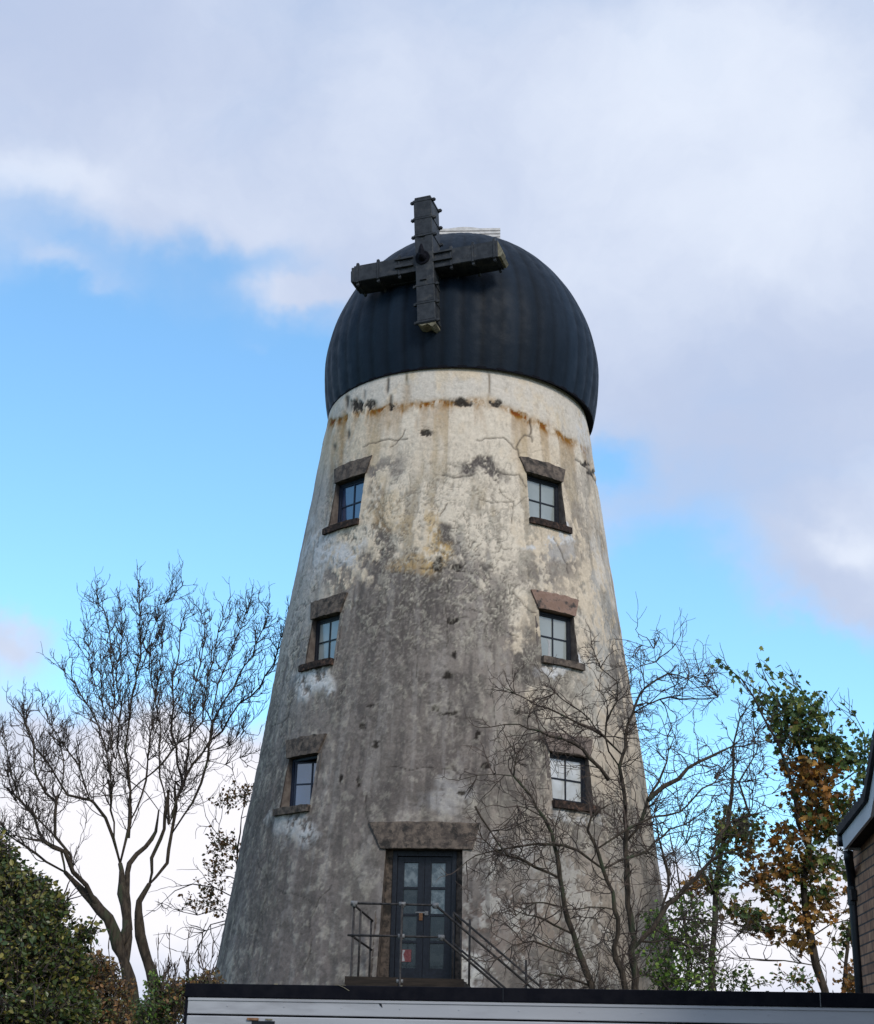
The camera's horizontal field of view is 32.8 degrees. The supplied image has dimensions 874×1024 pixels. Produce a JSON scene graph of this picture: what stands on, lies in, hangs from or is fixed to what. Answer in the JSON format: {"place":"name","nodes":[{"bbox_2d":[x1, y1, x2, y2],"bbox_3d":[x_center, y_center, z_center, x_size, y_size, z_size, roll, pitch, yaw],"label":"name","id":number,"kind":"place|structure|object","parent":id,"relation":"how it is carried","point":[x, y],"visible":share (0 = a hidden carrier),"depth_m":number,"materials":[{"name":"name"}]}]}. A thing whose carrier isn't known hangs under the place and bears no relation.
{"place":"outdoors","nodes":[
{"label":"outdoors","id":0,"kind":"place"},
{"bbox_2d":[0,0,873,1022],"label":"sky","id":1,"kind":"structure","parent":0,"point":[192,192],"materials":[{"name":"blue"}]},
{"bbox_2d":[344,901,542,987],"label":"metal staircase","id":2,"kind":"structure","parent":0,"point":[351,980],"depth_m":22.15,"materials":[{"name":"black metal"}]},
{"bbox_2d":[183,983,873,1023],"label":"garage","id":3,"kind":"structure","parent":0,"point":[205,1003],"depth_m":10.25,"materials":[{"name":"white wood"}]},
{"bbox_2d":[836,730,873,992],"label":"brick house","id":4,"kind":"structure","parent":0,"point":[855,832],"depth_m":11.32,"materials":[{"name":"brick"}]},
{"label":"ground","id":5,"kind":"structure","parent":0,"visible":0},
{"bbox_2d":[0,827,108,1023],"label":"holly tree","id":6,"kind":"object","parent":5,"relation":"on","point":[47,968],"visible":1,"depth_m":13.59,"materials":[{"name":"green plant"}]},
{"bbox_2d":[81,930,139,1023],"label":"copper shrub","id":7,"kind":"object","parent":5,"relation":"on","point":[107,984],"visible":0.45,"depth_m":18.12,"materials":[{"name":"brown plant"}]},
{"bbox_2d":[0,553,288,1023],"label":"bare tree","id":8,"kind":"object","parent":5,"relation":"on","point":[121,943],"visible":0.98,"depth_m":31.84,"materials":[{"name":"brown plant"}]},
{"bbox_2d":[126,917,226,1023],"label":"mixed hedge","id":9,"kind":"object","parent":5,"relation":"on","point":[168,1007],"visible":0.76,"depth_m":22.78,"materials":[{"name":"green plant"}]},
{"bbox_2d":[144,772,253,970],"bbox_3d":[-5.239,9.980,33.667,2.798,8.255,2.194,-7,-22,22],"label":"tree","id":10,"kind":"object","parent":5,"relation":"on","point":[223,844],"visible":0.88,"depth_m":34.27,"materials":[{"name":"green plant"}]},
{"bbox_2d":[215,195,676,989],"bbox_3d":[0.326,2.789,31.026,9.762,20.079,9.755,1,-21,1],"label":"windmill","id":11,"kind":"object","parent":5,"relation":"on","point":[453,541],"visible":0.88,"depth_m":27.93,"materials":[{"name":"grey concrete"}]},
{"bbox_2d":[272,733,326,816],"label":"window","id":12,"kind":"structure","parent":11,"relation":"in","point":[299,777],"depth_m":27.45,"materials":[{"name":"clear glass"}]},
{"bbox_2d":[298,592,347,671],"bbox_3d":[-2.159,2.323,28.503,1.058,1.471,0.468,-18,-28,41],"label":"window","id":13,"kind":"structure","parent":11,"relation":"in","point":[324,629],"depth_m":28.62,"materials":[{"name":"clear glass"}]},
{"bbox_2d":[322,455,372,534],"bbox_3d":[-1.765,-0.318,29.772,1.115,1.526,0.476,-18,-28,41],"label":"window","id":14,"kind":"structure","parent":11,"relation":"in","point":[346,505],"depth_m":29.92,"materials":[{"name":"clear glass"}]},
{"bbox_2d":[369,821,479,982],"bbox_3d":[-0.255,6.653,25.163,1.937,2.799,0.843,1,-21,1],"label":"door","id":15,"kind":"structure","parent":11,"relation":"in","point":[415,853],"depth_m":25.43,"materials":[{"name":"blue paint"}]},
{"bbox_2d":[519,456,572,533],"bbox_3d":[2.138,-0.324,29.431,1.159,1.480,0.476,15,-25,-31],"label":"window","id":16,"kind":"structure","parent":11,"relation":"in","point":[544,479],"depth_m":29.56,"materials":[{"name":"clear glass"}]},
{"bbox_2d":[531,589,585,670],"bbox_3d":[2.274,2.242,28.093,1.144,1.480,0.471,14,-24,-31],"label":"window","id":17,"kind":"structure","parent":11,"relation":"in","point":[557,628],"depth_m":28.20,"materials":[{"name":"clear glass"}]},
{"bbox_2d":[543,731,600,813],"bbox_3d":[2.403,4.713,26.812,1.144,1.400,0.466,14,-24,-30],"label":"window","id":18,"kind":"structure","parent":11,"relation":"in","point":[563,790],"depth_m":26.90,"materials":[{"name":"clear glass"}]},
{"bbox_2d":[435,591,791,990],"bbox_3d":[2.731,5.313,22.132,5.826,8.089,2.082,6,-21,-12],"label":"bare tree","id":19,"kind":"object","parent":5,"relation":"on","point":[634,944],"visible":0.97,"depth_m":22.26,"materials":[{"name":"brown plant"}]},
{"bbox_2d":[648,683,803,990],"bbox_3d":[4.795,6.809,25.379,2.916,7.879,2.344,11,-23,-23],"label":"ivy tree","id":20,"kind":"object","parent":5,"relation":"on","point":[716,873],"visible":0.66,"depth_m":25.42,"materials":[{"name":"green plant"}]},
{"bbox_2d":[635,888,822,991],"bbox_3d":[4.609,8.199,23.779,3.160,4.083,1.502,9,-22,-18],"label":"green shrub","id":21,"kind":"object","parent":5,"relation":"on","point":[678,982],"visible":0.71,"depth_m":23.87,"materials":[{"name":"green plant"}]},
{"bbox_2d":[679,645,871,991],"bbox_3d":[6.146,6.753,25.868,3.901,9.118,1.933,1,-21,1],"label":"maple tree","id":22,"kind":"object","parent":5,"relation":"on","point":[821,817],"visible":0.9,"depth_m":26.20,"materials":[{"name":"green plant"}]},
{"bbox_2d":[827,918,854,992],"bbox_3d":[7.841,9.017,28.191,0.887,6.142,1.105,17,-26,-35],"label":"shrub","id":23,"kind":"object","parent":5,"relation":"on","point":[847,984],"visible":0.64,"depth_m":28.38,"materials":[{"name":"green plant"}]}
]}

